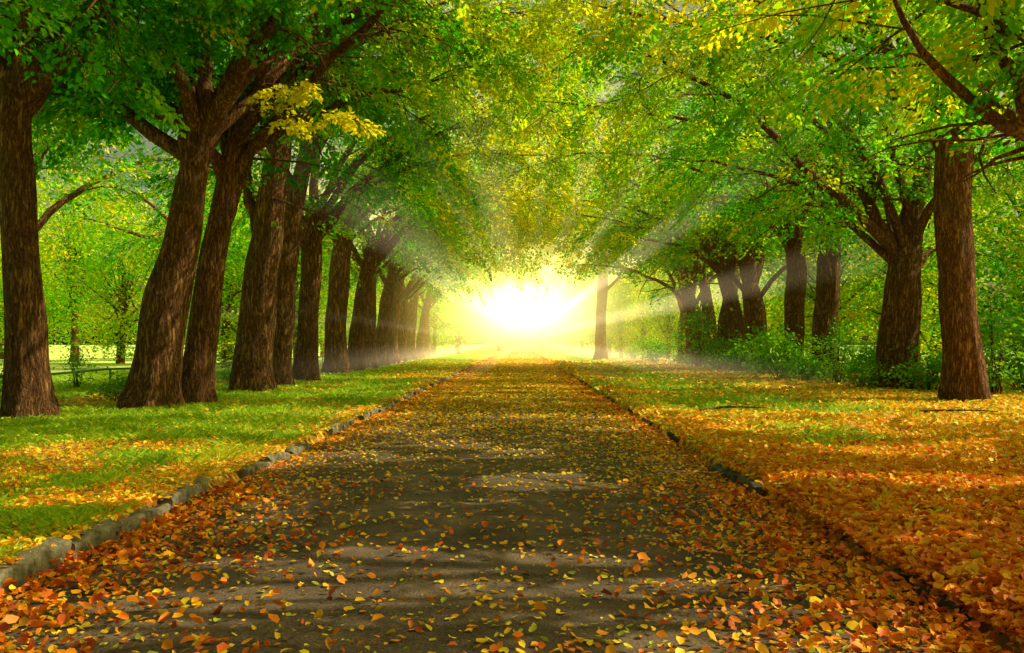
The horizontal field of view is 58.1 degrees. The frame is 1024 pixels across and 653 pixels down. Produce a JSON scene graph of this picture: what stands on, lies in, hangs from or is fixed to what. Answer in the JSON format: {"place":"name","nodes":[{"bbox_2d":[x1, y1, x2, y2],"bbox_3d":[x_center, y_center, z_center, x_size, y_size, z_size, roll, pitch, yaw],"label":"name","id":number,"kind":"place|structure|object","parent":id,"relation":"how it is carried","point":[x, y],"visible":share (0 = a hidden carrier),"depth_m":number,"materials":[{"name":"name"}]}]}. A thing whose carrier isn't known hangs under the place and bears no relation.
{"place":"outdoors","nodes":[
{"label":"outdoors","id":0,"kind":"place"},
{"bbox_2d":[0,352,1003,652],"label":"road","id":1,"kind":"structure","parent":0,"point":[388,566],"depth_m":6.06,"materials":[{"name":"grey asphalt"}]},
{"bbox_2d":[280,648,291,652],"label":"fallen leaf","id":2,"kind":"object","parent":1,"relation":"on","point":[284,650],"visible":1,"depth_m":4.11,"materials":[{"name":"yellow plant"}]},
{"bbox_2d":[466,624,478,628],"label":"fallen leaf","id":3,"kind":"object","parent":1,"relation":"on","point":[471,626],"visible":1,"depth_m":4.44,"materials":[{"name":"orange plant"}]},
{"bbox_2d":[476,638,487,642],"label":"fallen leaf","id":4,"kind":"object","parent":1,"relation":"on","point":[481,640],"visible":0.92,"depth_m":4.25,"materials":[{"name":"yellow plant"}]},
{"bbox_2d":[499,647,508,652],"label":"fallen leaf","id":5,"kind":"object","parent":1,"relation":"on","point":[505,649],"visible":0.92,"depth_m":4.12,"materials":[{"name":"yellow plant"}]},
{"bbox_2d":[0,476,1023,652],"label":"kerbside leaves","id":6,"kind":"object","parent":1,"relation":"on","point":[880,614],"visible":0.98,"depth_m":5.23,"materials":[{"name":"orange plant"}]},
{"bbox_2d":[596,629,608,634],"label":"fallen leaf","id":7,"kind":"object","parent":1,"relation":"on","point":[600,632],"visible":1,"depth_m":4.35,"materials":[{"name":"orange plant"}]},
{"bbox_2d":[0,345,1023,652],"bbox_3d":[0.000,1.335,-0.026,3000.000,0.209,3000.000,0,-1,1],"label":"ground","id":8,"kind":"structure","parent":0,"point":[548,353],"depth_m":17.21,"materials":[{"name":"green plant"}]},
{"bbox_2d":[0,358,54,391],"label":"shrub","id":9,"kind":"object","parent":8,"relation":"on","point":[2,374],"visible":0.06,"depth_m":21.88,"materials":[{"name":"green plant"}]},
{"bbox_2d":[0,234,59,358],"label":"woodland tree","id":10,"kind":"object","parent":8,"relation":"on","point":[1,348],"visible":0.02,"depth_m":80.05,"materials":[{"name":"green plant"}]},
{"bbox_2d":[0,202,111,348],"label":"woodland tree","id":11,"kind":"object","parent":8,"relation":"on","point":[55,331],"visible":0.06,"depth_m":73.80,"materials":[{"name":"green plant"}]},
{"bbox_2d":[54,341,100,387],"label":"shrub","id":12,"kind":"object","parent":8,"relation":"on","point":[74,364],"visible":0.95,"depth_m":27.04,"materials":[{"name":"green plant"}]},
{"bbox_2d":[0,137,160,361],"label":"woodland tree","id":13,"kind":"object","parent":8,"relation":"on","point":[52,223],"visible":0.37,"depth_m":67.33,"materials":[{"name":"green plant"}]},
{"bbox_2d":[77,366,128,400],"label":"shrub","id":14,"kind":"object","parent":8,"relation":"on","point":[109,387],"visible":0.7,"depth_m":21.42,"materials":[{"name":"green plant"}]},
{"bbox_2d":[40,178,189,363],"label":"woodland tree","id":15,"kind":"object","parent":8,"relation":"on","point":[123,302],"visible":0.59,"depth_m":61.55,"materials":[{"name":"green plant"}]},
{"bbox_2d":[32,104,218,231],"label":"avenue tree","id":16,"kind":"object","parent":8,"relation":"on","point":[66,198],"visible":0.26,"depth_m":31.97,"materials":[{"name":"green plant"}]},
{"bbox_2d":[0,356,323,381],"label":"railing","id":17,"kind":"object","parent":8,"relation":"on","point":[81,371],"visible":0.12,"depth_m":25.42,"materials":[{"name":"green paint"}]},
{"bbox_2d":[0,0,361,122],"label":"avenue tree","id":18,"kind":"object","parent":8,"relation":"on","point":[37,14],"visible":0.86,"depth_m":14.08,"materials":[{"name":"green plant"}]},
{"bbox_2d":[138,179,250,367],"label":"woodland tree","id":19,"kind":"object","parent":8,"relation":"on","point":[229,304],"visible":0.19,"depth_m":49.51,"materials":[{"name":"green plant"}]},
{"bbox_2d":[56,170,333,294],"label":"avenue tree","id":20,"kind":"object","parent":8,"relation":"on","point":[146,246],"visible":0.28,"depth_m":51.81,"materials":[{"name":"green plant"}]},
{"bbox_2d":[161,164,255,353],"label":"woodland tree","id":21,"kind":"object","parent":8,"relation":"on","point":[236,250],"visible":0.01,"depth_m":75.14,"materials":[{"name":"green plant"}]},
{"bbox_2d":[143,185,299,360],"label":"woodland tree","id":22,"kind":"object","parent":8,"relation":"on","point":[219,354],"visible":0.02,"depth_m":59.98,"materials":[{"name":"green plant"}]},
{"bbox_2d":[215,359,231,381],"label":"shrub","id":23,"kind":"object","parent":8,"relation":"on","point":[228,374],"visible":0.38,"depth_m":30.92,"materials":[{"name":"green plant"}]},
{"bbox_2d":[0,359,478,561],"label":"grass","id":24,"kind":"structure","parent":8,"relation":"on","point":[61,515],"depth_m":13.86,"materials":[{"name":"green plant"}]},
{"bbox_2d":[0,359,481,566],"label":"verge leaves","id":25,"kind":"object","parent":8,"relation":"on","point":[74,496],"visible":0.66,"depth_m":9.98,"materials":[{"name":"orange plant"}]},
{"bbox_2d":[0,352,502,598],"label":"kerb","id":26,"kind":"structure","parent":8,"relation":"on","point":[36,559],"depth_m":6.50,"materials":[{"name":"concrete"}]},
{"bbox_2d":[0,0,509,418],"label":"avenue tree","id":27,"kind":"object","parent":8,"relation":"on","point":[27,386],"visible":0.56,"depth_m":16.28,"materials":[{"name":"green plant"}]},
{"bbox_2d":[241,142,355,361],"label":"woodland tree","id":28,"kind":"object","parent":8,"relation":"on","point":[323,301],"visible":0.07,"depth_m":61.76,"materials":[{"name":"green plant"}]},
{"bbox_2d":[0,0,607,408],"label":"avenue tree","id":29,"kind":"object","parent":8,"relation":"on","point":[210,114],"visible":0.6,"depth_m":18.83,"materials":[{"name":"green plant"}]},
{"bbox_2d":[0,0,622,403],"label":"avenue tree","id":30,"kind":"object","parent":8,"relation":"on","point":[232,162],"visible":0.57,"depth_m":20.57,"materials":[{"name":"green plant"}]},
{"bbox_2d":[38,0,605,391],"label":"avenue tree","id":31,"kind":"object","parent":8,"relation":"on","point":[252,367],"visible":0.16,"depth_m":25.74,"materials":[{"name":"green plant"}]},
{"bbox_2d":[319,194,354,355],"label":"woodland tree","id":32,"kind":"object","parent":8,"relation":"on","point":[322,352],"visible":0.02,"depth_m":97.84,"materials":[{"name":"green plant"}]},
{"bbox_2d":[300,192,379,355],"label":"woodland tree","id":33,"kind":"object","parent":8,"relation":"on","point":[322,330],"visible":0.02,"depth_m":74.13,"materials":[{"name":"green plant"}]},
{"bbox_2d":[319,281,380,345],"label":"woodland tree","id":34,"kind":"object","parent":8,"relation":"on","point":[349,314],"visible":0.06,"depth_m":87.01,"materials":[{"name":"green plant"}]},
{"bbox_2d":[102,3,606,385],"bbox_3d":[-6.041,-4.829,29.992,18.100,14.022,11.563,0,-1,1],"label":"avenue tree","id":35,"kind":"object","parent":8,"relation":"on","point":[284,329],"visible":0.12,"depth_m":29.39,"materials":[{"name":"green plant"}]},
{"bbox_2d":[107,10,618,380],"bbox_3d":[-4.985,-3.804,33.122,16.927,12.094,16.337,1,-1,-29],"label":"avenue tree","id":36,"kind":"object","parent":8,"relation":"on","point":[305,366],"visible":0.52,"depth_m":32.80,"materials":[{"name":"green plant"}]},
{"bbox_2d":[243,109,590,370],"bbox_3d":[-5.223,-3.783,43.367,17.999,12.437,13.259,0,-1,2],"label":"avenue tree","id":37,"kind":"object","parent":8,"relation":"on","point":[375,254],"visible":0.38,"depth_m":44.53,"materials":[{"name":"green plant"}]},
{"bbox_2d":[200,45,639,373],"bbox_3d":[-4.777,-5.067,41.300,21.418,14.796,16.781,-2,-1,-7],"label":"avenue tree","id":38,"kind":"object","parent":8,"relation":"on","point":[336,358],"visible":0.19,"depth_m":40.97,"materials":[{"name":"green plant"}]},
{"bbox_2d":[244,141,608,367],"bbox_3d":[-5.246,-3.695,49.374,18.973,12.409,15.263,-1,-1,-10],"label":"avenue tree","id":39,"kind":"object","parent":8,"relation":"on","point":[370,356],"visible":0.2,"depth_m":49.65,"materials":[{"name":"green plant"}]},
{"bbox_2d":[325,215,548,361],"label":"avenue tree","id":40,"kind":"object","parent":8,"relation":"on","point":[409,289],"visible":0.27,"depth_m":67.71,"materials":[{"name":"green plant"}]},
{"bbox_2d":[299,176,579,365],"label":"avenue tree","id":41,"kind":"object","parent":8,"relation":"on","point":[389,281],"visible":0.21,"depth_m":54.99,"materials":[{"name":"green plant"}]},
{"bbox_2d":[415,298,469,353],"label":"woodland tree","id":42,"kind":"object","parent":8,"relation":"on","point":[438,348],"visible":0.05,"depth_m":125.75,"materials":[{"name":"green plant"}]},
{"bbox_2d":[415,291,477,354],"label":"woodland tree","id":43,"kind":"object","parent":8,"relation":"on","point":[434,319],"visible":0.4,"depth_m":111.76,"materials":[{"name":"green plant"}]},
{"bbox_2d":[322,154,571,363],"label":"avenue tree","id":44,"kind":"object","parent":8,"relation":"on","point":[393,350],"visible":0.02,"depth_m":60.73,"materials":[{"name":"green plant"}]},
{"bbox_2d":[348,217,554,359],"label":"avenue tree","id":45,"kind":"object","parent":8,"relation":"on","point":[412,322],"visible":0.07,"depth_m":75.99,"materials":[{"name":"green plant"}]},
{"bbox_2d":[376,243,532,356],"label":"avenue tree","id":46,"kind":"object","parent":8,"relation":"on","point":[427,344],"visible":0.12,"depth_m":95.55,"materials":[{"name":"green plant"}]},
{"bbox_2d":[376,246,545,358],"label":"avenue tree","id":47,"kind":"object","parent":8,"relation":"on","point":[420,346],"visible":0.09,"depth_m":84.75,"materials":[{"name":"green plant"}]},
{"bbox_2d":[431,293,493,353],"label":"woodland tree","id":48,"kind":"object","parent":8,"relation":"on","point":[465,335],"visible":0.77,"depth_m":121.39,"materials":[{"name":"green plant"}]},
{"bbox_2d":[429,289,502,351],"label":"woodland tree","id":49,"kind":"object","parent":8,"relation":"on","point":[485,314],"visible":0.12,"depth_m":159.90,"materials":[{"name":"yellow plant"}]},
{"bbox_2d":[471,252,531,350],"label":"woodland tree","id":50,"kind":"object","parent":8,"relation":"on","point":[501,302],"visible":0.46,"depth_m":170.59,"materials":[{"name":"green plant"}]},
{"bbox_2d":[494,264,569,350],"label":"woodland tree","id":51,"kind":"object","parent":8,"relation":"on","point":[534,320],"visible":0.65,"depth_m":169.07,"materials":[{"name":"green plant"}]},
{"bbox_2d":[521,266,593,351],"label":"woodland tree","id":52,"kind":"object","parent":8,"relation":"on","point":[553,321],"visible":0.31,"depth_m":159.39,"materials":[{"name":"yellow plant"}]},
{"bbox_2d":[550,251,608,353],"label":"woodland tree","id":53,"kind":"object","parent":8,"relation":"on","point":[567,319],"visible":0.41,"depth_m":125.67,"materials":[{"name":"yellow plant"}]},
{"bbox_2d":[503,183,675,359],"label":"avenue tree","id":54,"kind":"object","parent":8,"relation":"on","point":[601,352],"visible":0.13,"depth_m":75.70,"materials":[{"name":"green plant"}]},
{"bbox_2d":[519,254,661,355],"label":"avenue tree","id":55,"kind":"object","parent":8,"relation":"on","point":[566,289],"visible":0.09,"depth_m":103.44,"materials":[{"name":"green plant"}]},
{"bbox_2d":[485,127,717,361],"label":"avenue tree","id":56,"kind":"object","parent":8,"relation":"on","point":[679,302],"visible":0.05,"depth_m":59.75,"materials":[{"name":"green plant"}]},
{"bbox_2d":[566,278,640,355],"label":"woodland tree","id":57,"kind":"object","parent":8,"relation":"on","point":[588,335],"visible":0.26,"depth_m":99.50,"materials":[{"name":"yellow plant"}]},
{"bbox_2d":[580,277,644,357],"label":"woodland tree","id":58,"kind":"object","parent":8,"relation":"on","point":[616,298],"visible":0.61,"depth_m":87.53,"materials":[{"name":"yellow plant"}]},
{"bbox_2d":[529,246,699,357],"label":"avenue tree","id":59,"kind":"object","parent":8,"relation":"on","point":[562,283],"visible":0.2,"depth_m":88.16,"materials":[{"name":"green plant"}]},
{"bbox_2d":[623,342,643,359],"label":"shrub","id":60,"kind":"object","parent":8,"relation":"on","point":[632,353],"visible":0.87,"depth_m":77.72,"materials":[{"name":"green plant"}]},
{"bbox_2d":[491,163,783,364],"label":"avenue tree","id":61,"kind":"object","parent":8,"relation":"on","point":[704,289],"visible":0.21,"depth_m":52.56,"materials":[{"name":"green plant"}]},
{"bbox_2d":[608,266,672,358],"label":"woodland tree","id":62,"kind":"object","parent":8,"relation":"on","point":[642,327],"visible":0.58,"depth_m":79.57,"materials":[{"name":"green plant"}]},
{"bbox_2d":[613,261,677,353],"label":"woodland tree","id":63,"kind":"object","parent":8,"relation":"on","point":[635,293],"visible":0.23,"depth_m":85.69,"materials":[{"name":"green plant"}]},
{"bbox_2d":[621,270,679,359],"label":"woodland tree","id":64,"kind":"object","parent":8,"relation":"on","point":[667,323],"visible":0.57,"depth_m":73.61,"materials":[{"name":"green plant"}]},
{"bbox_2d":[517,82,784,367],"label":"avenue tree","id":65,"kind":"object","parent":8,"relation":"on","point":[722,321],"visible":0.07,"depth_m":48.48,"materials":[{"name":"green plant"}]},
{"bbox_2d":[630,331,675,361],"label":"shrub","id":66,"kind":"object","parent":8,"relation":"on","point":[650,354],"visible":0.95,"depth_m":61.67,"materials":[{"name":"green plant"}]},
{"bbox_2d":[495,138,845,368],"bbox_3d":[7.732,-4.378,48.530,19.158,13.815,17.153,0,-1,14],"label":"avenue tree","id":67,"kind":"object","parent":8,"relation":"on","point":[731,300],"visible":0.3,"depth_m":47.05,"materials":[{"name":"green plant"}]},
{"bbox_2d":[665,316,685,363],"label":"shrub","id":68,"kind":"object","parent":8,"relation":"on","point":[680,349],"visible":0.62,"depth_m":55.85,"materials":[{"name":"green plant"}]},
{"bbox_2d":[521,140,845,364],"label":"avenue tree","id":69,"kind":"object","parent":8,"relation":"on","point":[685,298],"visible":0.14,"depth_m":54.77,"materials":[{"name":"green plant"}]},
{"bbox_2d":[652,271,719,354],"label":"woodland tree","id":70,"kind":"object","parent":8,"relation":"on","point":[679,310],"visible":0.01,"depth_m":95.44,"materials":[{"name":"green plant"}]},
{"bbox_2d":[656,284,722,347],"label":"woodland tree","id":71,"kind":"object","parent":8,"relation":"on","point":[713,286],"visible":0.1,"depth_m":65.25,"materials":[{"name":"green plant"}]},
{"bbox_2d":[671,286,724,367],"bbox_3d":[10.011,0.134,48.855,3.576,4.572,2.952,1,-1,-36],"label":"shrub","id":72,"kind":"object","parent":8,"relation":"on","point":[705,329],"visible":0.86,"depth_m":48.71,"materials":[{"name":"green plant"}]},
{"bbox_2d":[681,330,741,368],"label":"shrub","id":73,"kind":"object","parent":8,"relation":"on","point":[712,349],"visible":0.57,"depth_m":45.85,"materials":[{"name":"green plant"}]},
{"bbox_2d":[662,237,783,341],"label":"woodland tree","id":74,"kind":"object","parent":8,"relation":"on","point":[740,298],"visible":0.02,"depth_m":74.54,"materials":[{"name":"green plant"}]},
{"bbox_2d":[692,333,762,370],"bbox_3d":[10.543,1.293,42.857,3.238,1.979,3.528,0,-1,-21],"label":"shrub","id":75,"kind":"object","parent":8,"relation":"on","point":[740,362],"visible":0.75,"depth_m":42.76,"materials":[{"name":"green plant"}]},
{"bbox_2d":[477,32,994,374],"bbox_3d":[8.919,-4.271,39.619,20.045,13.265,14.628,1,-1,-27],"label":"avenue tree","id":76,"kind":"object","parent":8,"relation":"on","point":[795,291],"visible":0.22,"depth_m":38.57,"materials":[{"name":"green plant"}]},
{"bbox_2d":[482,0,1023,389],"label":"avenue tree","id":77,"kind":"object","parent":8,"relation":"on","point":[899,252],"visible":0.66,"depth_m":26.68,"materials":[{"name":"green plant"}]},
{"bbox_2d":[534,352,971,622],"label":"kerb","id":78,"kind":"structure","parent":8,"relation":"on","point":[734,476],"depth_m":8.55,"materials":[{"name":"concrete"}]},
{"bbox_2d":[576,98,937,370],"bbox_3d":[10.917,-4.199,43.892,17.956,13.308,9.159,0,-1,-8],"label":"avenue tree","id":79,"kind":"object","parent":8,"relation":"on","point":[750,272],"visible":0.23,"depth_m":43.75,"materials":[{"name":"green plant"}]},
{"bbox_2d":[491,0,1023,377],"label":"avenue tree","id":80,"kind":"object","parent":8,"relation":"on","point":[827,300],"visible":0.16,"depth_m":34.57,"materials":[{"name":"green plant"}]},
{"bbox_2d":[742,319,779,373],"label":"shrub","id":81,"kind":"object","parent":8,"relation":"on","point":[750,346],"visible":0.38,"depth_m":37.92,"materials":[{"name":"green plant"}]},
{"bbox_2d":[512,0,1023,402],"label":"avenue tree","id":82,"kind":"object","parent":8,"relation":"on","point":[964,376],"visible":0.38,"depth_m":21.32,"materials":[{"name":"green plant"}]},
{"bbox_2d":[728,320,841,378],"bbox_3d":[9.748,0.927,34.110,3.145,2.373,4.285,1,-1,-30],"label":"shrub","id":83,"kind":"object","parent":8,"relation":"on","point":[772,358],"visible":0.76,"depth_m":33.75,"materials":[{"name":"green plant"}]},
{"bbox_2d":[549,358,1023,647],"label":"leaf litter","id":84,"kind":"object","parent":8,"relation":"on","point":[979,564],"visible":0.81,"depth_m":9.61,"materials":[{"name":"orange plant"}]},
{"bbox_2d":[700,404,766,410],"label":"fallen branch","id":85,"kind":"object","parent":84,"relation":"on","point":[718,407],"visible":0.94,"depth_m":18.20,"materials":[{"name":"wood"}]},
{"bbox_2d":[919,407,997,412],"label":"fallen branch","id":86,"kind":"object","parent":84,"relation":"on","point":[952,409],"visible":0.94,"depth_m":16.96,"materials":[{"name":"wood"}]},
{"bbox_2d":[718,249,872,351],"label":"woodland tree","id":87,"kind":"object","parent":8,"relation":"on","point":[777,308],"visible":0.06,"depth_m":63.23,"materials":[{"name":"green plant"}]},
{"bbox_2d":[716,217,884,353],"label":"woodland tree","id":88,"kind":"object","parent":8,"relation":"on","point":[781,308],"visible":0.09,"depth_m":53.04,"materials":[{"name":"green plant"}]},
{"bbox_2d":[591,0,1023,193],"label":"avenue tree","id":89,"kind":"object","parent":8,"relation":"on","point":[961,80],"visible":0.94,"depth_m":14.16,"materials":[{"name":"green plant"}]},
{"bbox_2d":[725,155,898,361],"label":"woodland tree","id":90,"kind":"object","parent":8,"relation":"on","point":[810,293],"visible":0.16,"depth_m":46.38,"materials":[{"name":"green plant"}]},
{"bbox_2d":[771,340,864,380],"bbox_3d":[10.285,1.257,31.921,2.590,1.583,2.822,1,-1,-30],"label":"shrub","id":91,"kind":"object","parent":8,"relation":"on","point":[803,363],"visible":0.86,"depth_m":31.72,"materials":[{"name":"green plant"}]},
{"bbox_2d":[813,312,865,382],"bbox_3d":[10.626,0.759,29.885,1.590,2.462,1.926,-1,-1,36],"label":"shrub","id":92,"kind":"object","parent":8,"relation":"on","point":[832,351],"visible":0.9,"depth_m":29.81,"materials":[{"name":"green plant"}]},
{"bbox_2d":[822,352,900,386],"bbox_3d":[10.213,1.320,26.788,1.573,1.187,2.142,1,-1,-39],"label":"shrub","id":93,"kind":"object","parent":8,"relation":"on","point":[863,381],"visible":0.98,"depth_m":26.80,"materials":[{"name":"green plant"}]},
{"bbox_2d":[831,334,926,378],"bbox_3d":[13.076,1.103,32.923,3.528,1.979,3.238,-1,-1,42],"label":"shrub","id":94,"kind":"object","parent":8,"relation":"on","point":[868,352],"visible":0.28,"depth_m":32.93,"materials":[{"name":"green plant"}]},
{"bbox_2d":[859,339,941,389],"bbox_3d":[11.638,1.141,25.838,2.590,1.583,2.822,1,-1,-39],"label":"shrub","id":95,"kind":"object","parent":8,"relation":"on","point":[930,368],"visible":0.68,"depth_m":25.83,"materials":[{"name":"green plant"}]},
{"bbox_2d":[840,212,1000,357],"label":"woodland tree","id":96,"kind":"object","parent":8,"relation":"on","point":[880,303],"visible":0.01,"depth_m":58.00,"materials":[{"name":"green plant"}]},
{"bbox_2d":[838,139,1021,370],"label":"woodland tree","id":97,"kind":"object","parent":8,"relation":"on","point":[925,319],"visible":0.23,"depth_m":39.23,"materials":[{"name":"green plant"}]},
{"bbox_2d":[842,110,1023,370],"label":"woodland tree","id":98,"kind":"object","parent":8,"relation":"on","point":[930,297],"visible":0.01,"depth_m":46.54,"materials":[{"name":"green plant"}]},
{"bbox_2d":[910,0,1023,84],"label":"avenue tree","id":99,"kind":"object","parent":8,"relation":"on","point":[989,9],"visible":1,"depth_m":12.16,"materials":[{"name":"green plant"}]},
{"bbox_2d":[923,86,1023,362],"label":"woodland tree","id":100,"kind":"object","parent":8,"relation":"on","point":[1003,256],"visible":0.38,"depth_m":33.15,"materials":[{"name":"green plant"}]},
{"bbox_2d":[928,305,1023,389],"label":"shrub","id":101,"kind":"object","parent":8,"relation":"on","point":[1019,366],"visible":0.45,"depth_m":25.82,"materials":[{"name":"green plant"}]},
{"bbox_2d":[930,153,1023,339],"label":"woodland tree","id":102,"kind":"object","parent":8,"relation":"on","point":[1019,272],"visible":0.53,"depth_m":27.72,"materials":[{"name":"green plant"}]},
{"bbox_2d":[976,278,1023,394],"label":"shrub","id":103,"kind":"object","parent":8,"relation":"on","point":[998,383],"visible":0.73,"depth_m":23.75,"materials":[{"name":"green plant"}]},
{"bbox_2d":[0,0,1023,344],"label":"sky","id":104,"kind":"structure","parent":0,"point":[527,341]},
{"bbox_2d":[551,359,1022,540],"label":"grass","id":105,"kind":"structure","parent":0,"point":[795,403],"depth_m":19.24,"materials":[{"name":"green plant"}]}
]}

